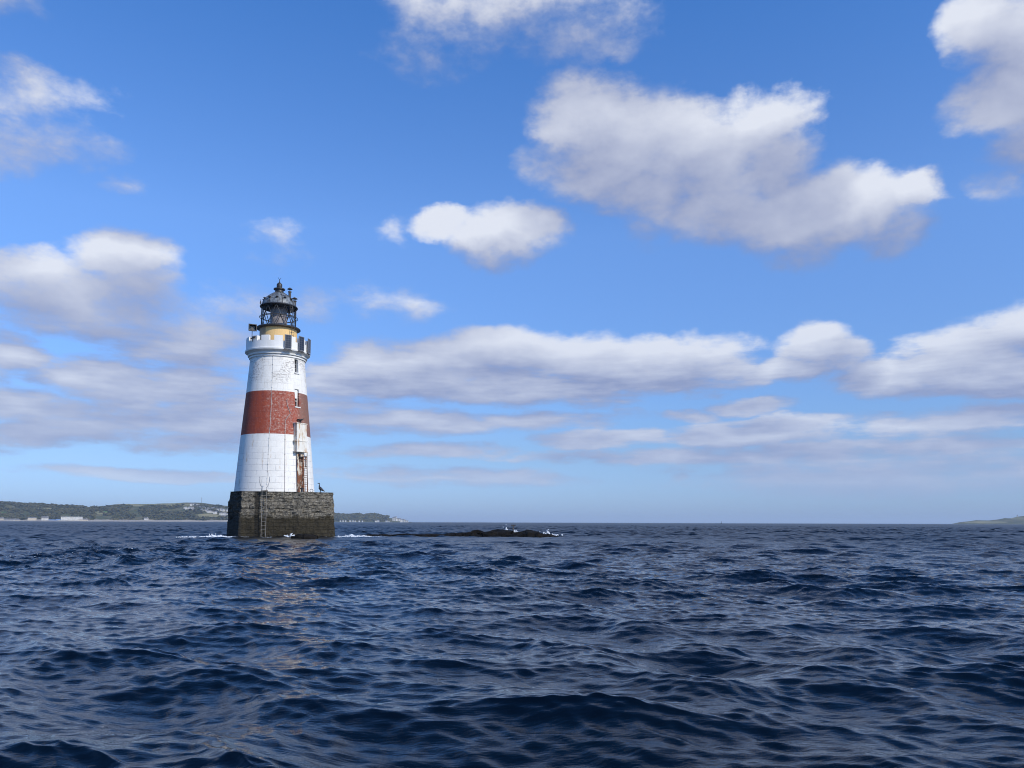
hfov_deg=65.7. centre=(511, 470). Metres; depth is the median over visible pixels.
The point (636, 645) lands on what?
sea
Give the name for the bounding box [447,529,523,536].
reef ledge
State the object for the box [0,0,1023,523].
sky
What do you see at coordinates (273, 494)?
lighthouse
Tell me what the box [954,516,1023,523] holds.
island
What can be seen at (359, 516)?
headland
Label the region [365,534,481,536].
reef ledge
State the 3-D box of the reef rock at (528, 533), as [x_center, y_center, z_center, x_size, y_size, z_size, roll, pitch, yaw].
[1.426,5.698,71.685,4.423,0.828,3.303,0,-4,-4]
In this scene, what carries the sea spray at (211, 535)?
on the sea
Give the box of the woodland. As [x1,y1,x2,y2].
[0,501,228,520]
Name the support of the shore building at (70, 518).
on the beach
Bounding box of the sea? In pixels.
[0,521,1023,767]
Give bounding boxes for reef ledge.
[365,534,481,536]
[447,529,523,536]
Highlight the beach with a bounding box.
[0,519,227,521]
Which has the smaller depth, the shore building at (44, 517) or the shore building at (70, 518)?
the shore building at (44, 517)
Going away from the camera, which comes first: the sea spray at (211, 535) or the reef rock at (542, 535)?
the sea spray at (211, 535)
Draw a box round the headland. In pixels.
[334,512,399,521]
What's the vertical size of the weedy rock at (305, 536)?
0.558 m
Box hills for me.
[0,502,227,519]
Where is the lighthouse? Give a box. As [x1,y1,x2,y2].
[226,278,334,536]
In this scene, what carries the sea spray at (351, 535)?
on the sea
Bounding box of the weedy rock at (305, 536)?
[291,534,317,538]
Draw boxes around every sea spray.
[176,533,230,537]
[337,534,369,536]
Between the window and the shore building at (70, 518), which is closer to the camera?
the window
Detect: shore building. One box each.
[41,516,48,519]
[61,517,82,520]
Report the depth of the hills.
2632.52 m
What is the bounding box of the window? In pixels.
[295,389,300,407]
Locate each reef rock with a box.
[506,530,547,536]
[534,533,557,537]

